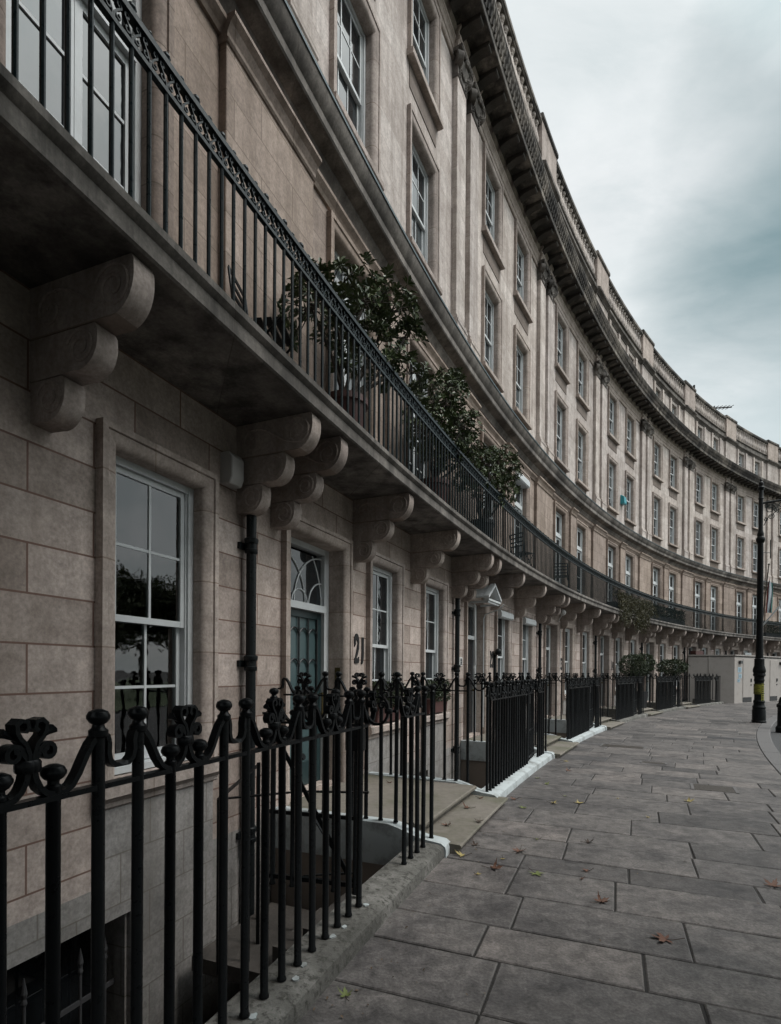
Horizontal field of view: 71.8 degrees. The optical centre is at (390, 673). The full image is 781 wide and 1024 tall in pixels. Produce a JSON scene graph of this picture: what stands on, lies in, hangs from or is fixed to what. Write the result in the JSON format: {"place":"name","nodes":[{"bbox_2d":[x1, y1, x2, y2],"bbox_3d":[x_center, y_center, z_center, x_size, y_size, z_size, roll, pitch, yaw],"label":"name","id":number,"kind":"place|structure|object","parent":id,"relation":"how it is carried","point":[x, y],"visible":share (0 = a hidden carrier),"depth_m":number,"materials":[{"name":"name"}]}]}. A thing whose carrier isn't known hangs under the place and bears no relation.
{"place":"outdoors","nodes":[
{"label":"outdoors","id":0,"kind":"place"},
{"bbox_2d":[297,701,780,1023],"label":"pavement","id":1,"kind":"structure","parent":0,"point":[563,925],"depth_m":3.90,"materials":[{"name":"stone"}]},
{"bbox_2d":[337,986,352,1000],"bbox_3d":[-0.224,1.635,2.772,0.114,0.046,0.099,1,0,37],"label":"fallen leaf","id":2,"kind":"object","parent":1,"relation":"on","point":[344,993],"visible":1,"depth_m":2.79,"materials":[{"name":"plant"}]},
{"bbox_2d":[313,763,758,1017],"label":"leaf litter","id":3,"kind":"object","parent":1,"relation":"on","point":[327,997],"visible":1,"depth_m":3.51,"materials":[{"name":"plant"}]},
{"bbox_2d":[591,892,608,902],"bbox_3d":[1.526,1.631,3.918,0.132,0.067,0.154,0,0,27],"label":"fallen leaf","id":4,"kind":"object","parent":1,"relation":"on","point":[604,899],"visible":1,"depth_m":3.95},
{"bbox_2d":[600,744,645,748],"bbox_3d":[5.282,1.664,12.263,0.940,0.029,0.460,1,0,30],"label":"manhole cover","id":5,"kind":"object","parent":1,"relation":"on","point":[624,746],"visible":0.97,"depth_m":12.24,"materials":[{"name":"metal"}]},
{"bbox_2d":[653,932,684,943],"bbox_3d":[1.718,1.653,3.390,0.188,0.029,0.157,0,0,-26],"label":"fallen leaf","id":6,"kind":"object","parent":1,"relation":"on","point":[662,938],"visible":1,"depth_m":3.39,"materials":[{"name":"plant"}]},
{"bbox_2d":[690,783,738,792],"bbox_3d":[4.714,1.679,7.867,0.590,0.029,0.480,0,0,27],"label":"manhole cover","id":7,"kind":"object","parent":1,"relation":"on","point":[732,789],"visible":0.89,"depth_m":7.83,"materials":[{"name":"metal"}]},
{"bbox_2d":[687,655,780,703],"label":"site hoarding","id":8,"kind":"object","parent":1,"relation":"on","point":[734,673],"visible":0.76,"depth_m":30.70,"materials":[{"name":"paint"}]},
{"bbox_2d":[690,651,703,654],"bbox_3d":[17.914,-1.159,31.508,1.203,0.320,0.322,0,0,-42],"label":"window box","id":9,"kind":"object","parent":8,"relation":"on","point":[696,652],"visible":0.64,"depth_m":31.20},
{"bbox_2d":[743,659,751,701],"bbox_3d":[20.531,0.410,31.002,1.081,2.460,0.078,0,0,-33],"label":"hoarding door","id":10,"kind":"structure","parent":8,"relation":"in","point":[747,663],"depth_m":30.99,"materials":[{"name":"paint"}]},
{"bbox_2d":[770,660,777,700],"bbox_3d":[23.368,0.421,32.862,1.021,2.460,0.078,0,0,-33],"label":"hoarding door","id":11,"kind":"structure","parent":8,"relation":"in","point":[773,663],"depth_m":32.87,"materials":[{"name":"paint"}]},
{"bbox_2d":[751,478,780,722],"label":"lamp post","id":12,"kind":"object","parent":1,"relation":"on","point":[759,706],"visible":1,"depth_m":18.41,"materials":[{"name":"black metal"}]},
{"bbox_2d":[764,878,780,886],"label":"fallen leaf","id":13,"kind":"object","parent":1,"relation":"on","point":[774,883],"visible":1,"depth_m":4.28,"materials":[{"name":"plant"}]},
{"bbox_2d":[505,0,780,446],"label":"sky","id":14,"kind":"structure","parent":0,"point":[663,117],"materials":[{"name":"grey"}]},
{"bbox_2d":[770,724,780,753],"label":"road","id":15,"kind":"structure","parent":0,"point":[776,738],"depth_m":15.06,"materials":[{"name":"asphalt"}]},
{"bbox_2d":[757,715,780,773],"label":"kerb","id":16,"kind":"structure","parent":15,"relation":"on","point":[771,752],"depth_m":12.97,"materials":[{"name":"stone"}]},
{"bbox_2d":[775,697,780,732],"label":"bollard","id":17,"kind":"object","parent":15,"relation":"on","point":[778,726],"visible":1,"depth_m":16.53,"materials":[{"name":"black metal"}]},
{"label":"ground","id":18,"kind":"structure","parent":0,"visible":0},
{"bbox_2d":[0,0,331,1023],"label":"terrace house","id":19,"kind":"structure","parent":18,"relation":"on","point":[164,404],"depth_m":3.73,"materials":[{"name":"limestone"},{"name":"white gloss paint"},{"name":"glass"}]},
{"bbox_2d":[7,928,114,1023],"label":"basement window","id":20,"kind":"structure","parent":19,"relation":"in","point":[25,980],"depth_m":3.71,"materials":[{"name":"black glass"}]},
{"bbox_2d":[6,0,141,205],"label":"window","id":21,"kind":"structure","parent":19,"relation":"in","point":[28,9],"depth_m":3.75,"materials":[{"name":"glass"}]},
{"bbox_2d":[114,456,193,774],"bbox_3d":[-1.921,-0.433,4.288,0.150,2.335,0.892,0,0,22],"label":"window","id":22,"kind":"structure","parent":19,"relation":"in","point":[155,512],"depth_m":4.34,"materials":[{"name":"glass"}]},
{"bbox_2d":[227,265,293,353],"bbox_3d":[-1.132,-3.030,4.787,0.498,0.924,0.422,0,0,5],"label":"balcony chair","id":23,"kind":"object","parent":19,"relation":"on","point":[270,328],"visible":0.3,"depth_m":4.74,"materials":[{"name":"black metal"}]},
{"bbox_2d":[0,671,449,1023],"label":"area railing","id":24,"kind":"object","parent":18,"relation":"on","point":[397,862],"visible":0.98,"depth_m":2.55,"materials":[{"name":"black metal"}]},
{"bbox_2d":[192,753,368,1002],"bbox_3d":[-0.978,2.208,3.700,1.583,3.010,3.046,0,0,18],"label":"area stair","id":25,"kind":"object","parent":24,"relation":"attached to","point":[210,959],"visible":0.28,"depth_m":4.45,"materials":[{"name":"grey stone"}]},
{"bbox_2d":[262,688,392,894],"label":"area gate","id":26,"kind":"structure","parent":24,"relation":"attached to","point":[273,811],"depth_m":3.79,"materials":[{"name":"black metal"}]},
{"bbox_2d":[218,0,498,915],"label":"terrace house","id":27,"kind":"structure","parent":18,"relation":"on","point":[370,554],"depth_m":7.04,"materials":[{"name":"stone"}]},
{"bbox_2d":[290,608,322,789],"bbox_3d":[-1.106,0.304,6.566,0.116,2.171,0.996,0,0,24],"label":"door","id":28,"kind":"structure","parent":27,"relation":"in","point":[305,645],"depth_m":6.75,"materials":[{"name":"teal paint"}]},
{"bbox_2d":[334,250,364,389],"bbox_3d":[-0.638,-4.041,7.281,0.140,2.883,1.091,0,0,24],"label":"window","id":29,"kind":"structure","parent":27,"relation":"in","point":[338,278],"depth_m":7.29,"materials":[{"name":"white paint"}]},
{"bbox_2d":[337,0,365,145],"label":"window","id":30,"kind":"structure","parent":27,"relation":"in","point":[351,38],"depth_m":7.43,"materials":[{"name":"glass"}]},
{"bbox_2d":[276,251,433,426],"bbox_3d":[-0.323,-3.666,6.148,0.940,2.182,2.717,1,0,33],"label":"potted shrub","id":31,"kind":"object","parent":27,"relation":"on","point":[381,320],"visible":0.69,"depth_m":6.14,"materials":[{"name":"green plant"}]},
{"bbox_2d":[372,566,391,703],"bbox_3d":[-0.210,-0.438,8.215,0.150,2.335,0.892,0,0,25],"label":"window","id":32,"kind":"structure","parent":27,"relation":"in","point":[382,579],"depth_m":8.39,"materials":[{"name":"white paint"}]},
{"bbox_2d":[372,680,405,722],"bbox_3d":[-0.059,0.403,8.141,0.352,0.636,0.939,0,0,23],"label":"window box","id":33,"kind":"object","parent":27,"relation":"on","point":[384,714],"visible":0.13,"depth_m":8.02,"materials":[{"name":"brown"}]},
{"bbox_2d":[409,358,427,479],"bbox_3d":[0.390,-4.044,9.448,0.140,2.883,1.091,0,0,26],"label":"window","id":34,"kind":"structure","parent":27,"relation":"in","point":[413,376],"depth_m":9.53,"materials":[{"name":"white paint"}]},
{"bbox_2d":[411,142,427,263],"bbox_3d":[0.421,-8.099,9.429,0.150,1.993,1.011,0,0,26],"label":"window","id":35,"kind":"structure","parent":27,"relation":"in","point":[419,175],"depth_m":9.66,"materials":[{"name":"glass"}]},
{"bbox_2d":[413,0,428,84],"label":"window","id":36,"kind":"structure","parent":27,"relation":"in","point":[420,19],"depth_m":9.64,"materials":[{"name":"glass"}]},
{"bbox_2d":[425,586,438,697],"bbox_3d":[0.685,-0.440,10.045,0.150,2.335,0.892,1,0,27],"label":"window","id":37,"kind":"structure","parent":27,"relation":"in","point":[432,595],"depth_m":10.27,"materials":[{"name":"white paint"}]},
{"bbox_2d":[425,678,450,713],"bbox_3d":[0.837,0.404,9.972,0.340,0.630,0.948,1,0,27],"label":"window box","id":38,"kind":"object","parent":27,"relation":"on","point":[439,702],"visible":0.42,"depth_m":9.88,"materials":[{"name":"brown ceramic"}]},
{"bbox_2d":[399,366,486,501],"bbox_3d":[0.898,-3.843,8.756,1.073,2.530,2.281,0,0,23],"label":"potted shrub","id":39,"kind":"object","parent":27,"relation":"on","point":[463,438],"visible":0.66,"depth_m":8.56,"materials":[{"name":"green plant"}]},
{"bbox_2d":[288,774,507,853],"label":"entrance steps","id":40,"kind":"structure","parent":18,"relation":"on","point":[461,830],"depth_m":6.04,"materials":[{"name":"stone"}]},
{"bbox_2d":[368,672,554,797],"bbox_3d":[1.437,2.120,9.106,1.904,4.292,4.316,0,0,26],"label":"area railing","id":41,"kind":"object","parent":18,"relation":"on","point":[496,763],"visible":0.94,"depth_m":7.93,"materials":[{"name":"metal"}]},
{"bbox_2d":[526,679,534,760],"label":"area gate","id":42,"kind":"structure","parent":41,"relation":"attached to","point":[531,730],"depth_m":9.63,"materials":[{"name":"black metal"}]},
{"bbox_2d":[448,0,568,779],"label":"terrace house","id":43,"kind":"structure","parent":18,"relation":"on","point":[507,221],"depth_m":12.92,"materials":[{"name":"stone"}]},
{"bbox_2d":[468,640,473,732],"bbox_3d":[1.701,0.298,12.241,0.124,2.163,0.996,1,0,28],"label":"door","id":44,"kind":"structure","parent":43,"relation":"in","point":[470,642],"depth_m":12.53,"materials":[{"name":"paint"}]},
{"bbox_2d":[453,443,523,538],"bbox_3d":[1.933,-3.655,10.747,0.963,2.151,2.557,1,0,34],"label":"potted shrub","id":45,"kind":"object","parent":43,"relation":"on","point":[499,478],"visible":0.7,"depth_m":10.74,"materials":[{"name":"green plant"}]},
{"bbox_2d":[485,290,493,370],"bbox_3d":[2.259,-8.101,12.896,0.150,1.993,1.011,1,0,29],"label":"window","id":46,"kind":"structure","parent":43,"relation":"in","point":[489,306],"depth_m":13.19,"materials":[{"name":"glass"}]},
{"bbox_2d":[486,172,494,239],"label":"window","id":47,"kind":"structure","parent":43,"relation":"in","point":[490,193],"depth_m":13.17,"materials":[{"name":"glass"}]},
{"bbox_2d":[497,618,504,680],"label":"window","id":48,"kind":"structure","parent":43,"relation":"in","point":[501,623],"depth_m":14.10,"materials":[{"name":"white paint"}]},
{"bbox_2d":[514,484,522,557],"bbox_3d":[3.443,-4.047,14.984,0.140,2.883,1.091,1,0,31],"label":"window","id":49,"kind":"structure","parent":43,"relation":"in","point":[518,504],"depth_m":15.27,"materials":[{"name":"white paint"}]},
{"bbox_2d":[516,344,522,413],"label":"window","id":50,"kind":"structure","parent":43,"relation":"in","point":[519,356],"depth_m":15.27,"materials":[{"name":"white paint"}]},
{"bbox_2d":[517,242,523,300],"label":"window","id":51,"kind":"structure","parent":43,"relation":"in","point":[520,257],"depth_m":15.25,"materials":[{"name":"glass"}]},
{"bbox_2d":[522,625,527,679],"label":"window","id":52,"kind":"structure","parent":43,"relation":"in","point":[525,628],"depth_m":15.82,"materials":[{"name":"white paint"}]},
{"bbox_2d":[469,734,579,757],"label":"entrance steps","id":53,"kind":"structure","parent":18,"relation":"on","point":[557,747],"depth_m":11.64,"materials":[{"name":"stone"}]},
{"bbox_2d":[501,672,606,742],"bbox_3d":[4.454,2.117,14.547,1.904,4.292,4.316,1,0,32],"label":"area railing","id":54,"kind":"object","parent":18,"relation":"on","point":[573,726],"visible":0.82,"depth_m":13.86,"materials":[{"name":"black metal"}]},
{"bbox_2d":[588,677,593,728],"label":"area gate","id":55,"kind":"structure","parent":54,"relation":"attached to","point":[591,709],"depth_m":14.98,"materials":[{"name":"black metal"}]},
{"bbox_2d":[534,112,617,717],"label":"terrace house","id":56,"kind":"structure","parent":18,"relation":"on","point":[575,332],"depth_m":18.47,"materials":[{"name":"stone"}]},
{"bbox_2d":[546,650,547,688],"bbox_3d":[4.994,0.297,17.646,0.124,2.163,0.996,1,0,33],"label":"door","id":57,"kind":"structure","parent":56,"relation":"in","point":[546,650],"depth_m":18.03,"materials":[{"name":"paint"}]},
{"bbox_2d":[556,511,561,582],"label":"window","id":58,"kind":"structure","parent":56,"relation":"in","point":[558,516],"depth_m":18.58,"materials":[{"name":"white paint"}]},
{"bbox_2d":[557,404,561,460],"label":"window","id":59,"kind":"structure","parent":56,"relation":"in","point":[559,412],"depth_m":18.58,"materials":[{"name":"white paint"}]},
{"bbox_2d":[557,322,562,368],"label":"window","id":60,"kind":"structure","parent":56,"relation":"in","point":[560,331],"depth_m":18.56,"materials":[{"name":"glass"}]},
{"bbox_2d":[565,628,569,693],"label":"window","id":61,"kind":"structure","parent":56,"relation":"in","point":[567,631],"depth_m":19.37,"materials":[{"name":"white paint"}]},
{"bbox_2d":[577,527,581,593],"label":"window","id":62,"kind":"structure","parent":56,"relation":"in","point":[579,532],"depth_m":20.51,"materials":[{"name":"white paint"}]},
{"bbox_2d":[578,430,582,481],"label":"window","id":63,"kind":"structure","parent":56,"relation":"in","point":[580,437],"depth_m":20.55,"materials":[{"name":"white paint"}]},
{"bbox_2d":[578,356,582,397],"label":"window","id":64,"kind":"structure","parent":56,"relation":"in","point":[580,360],"depth_m":20.51,"materials":[{"name":"glass"}]},
{"bbox_2d":[582,632,586,677],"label":"window","id":65,"kind":"structure","parent":56,"relation":"in","point":[584,652],"depth_m":21.04,"materials":[{"name":"white paint"}]},
{"bbox_2d":[547,715,624,729],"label":"entrance steps","id":66,"kind":"structure","parent":18,"relation":"on","point":[605,721],"depth_m":16.97,"materials":[{"name":"stone"}]},
{"bbox_2d":[562,673,647,723],"bbox_3d":[7.937,2.119,19.702,1.904,4.292,4.316,1,0,37],"label":"area railing","id":67,"kind":"object","parent":18,"relation":"on","point":[623,711],"visible":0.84,"depth_m":19.00,"materials":[{"name":"black metal"}]},
{"bbox_2d":[633,676,636,714],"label":"area gate","id":68,"kind":"structure","parent":67,"relation":"attached to","point":[635,697],"depth_m":20.04,"materials":[{"name":"black metal"}]},
{"bbox_2d":[591,250,660,715],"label":"terrace house","id":69,"kind":"structure","parent":18,"relation":"on","point":[624,395],"depth_m":23.54,"materials":[{"name":"stone"}]},
{"bbox_2d":[608,546,612,578],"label":"window","id":70,"kind":"structure","parent":69,"relation":"in","point":[610,551],"depth_m":23.60,"materials":[{"name":"white paint"}]},
{"bbox_2d":[609,463,612,507],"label":"window","id":71,"kind":"structure","parent":69,"relation":"in","point":[610,466],"depth_m":23.60,"materials":[{"name":"glass"}]},
{"bbox_2d":[609,398,613,435],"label":"window","id":72,"kind":"structure","parent":69,"relation":"in","point":[611,426],"depth_m":23.59,"materials":[{"name":"white paint"}]},
{"bbox_2d":[615,638,619,689],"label":"window","id":73,"kind":"structure","parent":69,"relation":"in","point":[617,639],"depth_m":24.35,"materials":[{"name":"white paint"}]},
{"bbox_2d":[626,556,629,585],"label":"window","id":74,"kind":"structure","parent":69,"relation":"in","point":[627,558],"depth_m":25.37,"materials":[{"name":"white paint"}]},
{"bbox_2d":[626,479,630,519],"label":"window","id":75,"kind":"structure","parent":69,"relation":"in","point":[628,506],"depth_m":25.42,"materials":[{"name":"glass"}]},
{"bbox_2d":[627,418,630,452],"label":"window","id":76,"kind":"structure","parent":69,"relation":"in","point":[628,421],"depth_m":25.40,"materials":[{"name":"white paint"}]},
{"bbox_2d":[613,588,660,633],"bbox_3d":[10.351,-2.511,23.001,0.779,1.737,6.002,1,0,40],"label":"trailing plant","id":77,"kind":"object","parent":69,"relation":"hanging from","point":[639,607],"visible":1,"depth_m":22.77,"materials":[{"name":"green plant"}]},
{"bbox_2d":[603,706,663,716],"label":"entrance steps","id":78,"kind":"structure","parent":18,"relation":"on","point":[648,711],"depth_m":21.84,"materials":[{"name":"stone"}]},
{"bbox_2d":[616,653,648,676],"bbox_3d":[9.598,0.296,21.364,1.200,2.255,1.187,1,0,38],"label":"topiary tree","id":79,"kind":"object","parent":78,"relation":"on","point":[634,670],"visible":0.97,"depth_m":21.18,"materials":[{"name":"green plant"}]},
{"bbox_2d":[630,653,656,707],"bbox_3d":[10.514,0.274,22.516,1.093,2.301,1.049,0,0,-17],"label":"topiary tree","id":80,"kind":"object","parent":78,"relation":"on","point":[651,661],"visible":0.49,"depth_m":22.38,"materials":[{"name":"green plant"}]},
{"bbox_2d":[618,673,685,712],"bbox_3d":[11.861,2.124,24.530,1.904,4.292,4.316,1,0,42],"label":"area railing","id":81,"kind":"object","parent":18,"relation":"on","point":[664,693],"visible":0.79,"depth_m":23.79,"materials":[{"name":"black metal"}]},
{"bbox_2d":[672,676,676,706],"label":"area gate","id":82,"kind":"structure","parent":81,"relation":"attached to","point":[674,693],"depth_m":24.75,"materials":[{"name":"black metal"}]},
{"bbox_2d":[638,329,700,701],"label":"terrace house","id":83,"kind":"structure","parent":18,"relation":"on","point":[668,437],"depth_m":28.26,"materials":[{"name":"stone"}]},
{"bbox_2d":[653,568,657,612],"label":"window","id":84,"kind":"structure","parent":83,"relation":"in","point":[655,571],"depth_m":28.27,"materials":[{"name":"white paint"}]},
{"bbox_2d":[654,498,657,535],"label":"window","id":85,"kind":"structure","parent":83,"relation":"in","point":[655,501],"depth_m":28.26,"materials":[{"name":"glass"}]},
{"bbox_2d":[654,444,658,475],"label":"window","id":86,"kind":"structure","parent":83,"relation":"in","point":[656,449],"depth_m":28.22,"materials":[{"name":"glass"}]},
{"bbox_2d":[660,644,663,675],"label":"window","id":87,"kind":"structure","parent":83,"relation":"in","point":[661,645],"depth_m":28.94,"materials":[{"name":"white paint"}]},
{"bbox_2d":[647,603,684,625],"bbox_3d":[13.930,-2.987,27.327,0.510,0.835,5.565,1,0,44],"label":"balcony hedge","id":88,"kind":"object","parent":83,"relation":"on","point":[671,616],"visible":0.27,"depth_m":27.62,"materials":[{"name":"green plant"}]},
{"bbox_2d":[669,574,673,615],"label":"window","id":89,"kind":"structure","parent":83,"relation":"in","point":[671,577],"depth_m":29.92,"materials":[{"name":"white paint"}]},
{"bbox_2d":[670,508,673,543],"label":"window","id":90,"kind":"structure","parent":83,"relation":"in","point":[671,510],"depth_m":29.93,"materials":[{"name":"glass"}]},
{"bbox_2d":[670,458,674,486],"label":"window","id":91,"kind":"structure","parent":83,"relation":"in","point":[672,464],"depth_m":29.90,"materials":[{"name":"glass"}]},
{"bbox_2d":[674,645,676,686],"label":"window","id":92,"kind":"structure","parent":83,"relation":"in","point":[675,646],"depth_m":30.34,"materials":[{"name":"white paint"}]},
{"bbox_2d":[651,701,700,708],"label":"entrance steps","id":93,"kind":"structure","parent":18,"relation":"on","point":[687,705],"depth_m":26.47,"materials":[{"name":"stone"}]},
{"bbox_2d":[655,657,689,693],"bbox_3d":[13.621,0.325,26.048,1.570,2.211,1.472,1,0,43],"label":"topiary tree","id":94,"kind":"object","parent":93,"relation":"on","point":[681,665],"visible":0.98,"depth_m":25.80,"materials":[{"name":"green plant"}]},
{"bbox_2d":[662,673,723,706],"bbox_3d":[16.195,2.134,28.993,4.316,4.292,1.904,0,0,-43],"label":"area railing","id":95,"kind":"object","parent":18,"relation":"on","point":[704,698],"visible":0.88,"depth_m":28.33,"materials":[{"name":"black metal"}]},
{"bbox_2d":[681,380,740,701],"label":"terrace house","id":96,"kind":"structure","parent":18,"relation":"on","point":[708,466],"depth_m":32.52,"materials":[{"name":"stone"}]},
{"bbox_2d":[695,582,699,627],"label":"window","id":97,"kind":"structure","parent":96,"relation":"in","point":[697,585],"depth_m":32.47,"materials":[{"name":"white paint"}]},
{"bbox_2d":[696,522,699,554],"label":"window","id":98,"kind":"structure","parent":96,"relation":"in","point":[697,524],"depth_m":32.53,"materials":[{"name":"glass"}]},
{"bbox_2d":[696,475,700,502],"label":"window","id":99,"kind":"structure","parent":96,"relation":"in","point":[698,479],"depth_m":32.49,"materials":[{"name":"glass"}]},
{"bbox_2d":[711,586,715,629],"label":"window","id":100,"kind":"structure","parent":96,"relation":"in","point":[713,589],"depth_m":34.02,"materials":[{"name":"white paint"}]},
{"bbox_2d":[711,529,715,560],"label":"window","id":101,"kind":"structure","parent":96,"relation":"in","point":[713,553],"depth_m":34.05,"materials":[{"name":"glass"}]},
{"bbox_2d":[712,484,715,510],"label":"window","id":102,"kind":"structure","parent":96,"relation":"in","point":[713,486],"depth_m":34.00,"materials":[{"name":"glass"}]},
{"bbox_2d":[722,415,780,655],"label":"terrace house","id":103,"kind":"structure","parent":18,"relation":"on","point":[745,453],"depth_m":36.26,"materials":[{"name":"stone"}]},
{"bbox_2d":[736,592,741,633],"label":"window","id":104,"kind":"structure","parent":103,"relation":"in","point":[739,595],"depth_m":36.32,"materials":[{"name":"white paint"}]},
{"bbox_2d":[737,538,741,567],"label":"window","id":105,"kind":"structure","parent":103,"relation":"in","point":[739,541],"depth_m":36.33,"materials":[{"name":"glass"}]},
{"bbox_2d":[738,496,741,521],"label":"window","id":106,"kind":"structure","parent":103,"relation":"in","point":[739,498],"depth_m":36.35,"materials":[{"name":"glass"}]},
{"bbox_2d":[752,595,756,634],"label":"window","id":107,"kind":"structure","parent":103,"relation":"in","point":[754,603],"depth_m":37.61,"materials":[{"name":"white paint"}]},
{"bbox_2d":[753,543,756,571],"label":"window","id":108,"kind":"structure","parent":103,"relation":"in","point":[754,545],"depth_m":37.65,"materials":[{"name":"glass"}]},
{"bbox_2d":[753,503,757,527],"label":"window","id":109,"kind":"structure","parent":103,"relation":"in","point":[755,522],"depth_m":37.69,"materials":[{"name":"glass"}]},
{"bbox_2d":[763,563,772,616],"bbox_3d":[24.912,-4.944,35.705,0.667,4.673,0.397,1,0,38],"label":"flag","id":110,"kind":"object","parent":103,"relation":"attached to","point":[769,600],"visible":0.99,"depth_m":35.57,"materials":[{"name":"white fabric"}]},
{"bbox_2d":[763,620,780,637],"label":"balcony hedge","id":111,"kind":"object","parent":103,"relation":"on","point":[771,630],"visible":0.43,"depth_m":37.35,"materials":[{"name":"green plant"}]},
{"bbox_2d":[764,439,780,656],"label":"terrace house","id":112,"kind":"structure","parent":18,"relation":"on","point":[773,474],"depth_m":38.54,"materials":[{"name":"stone"}]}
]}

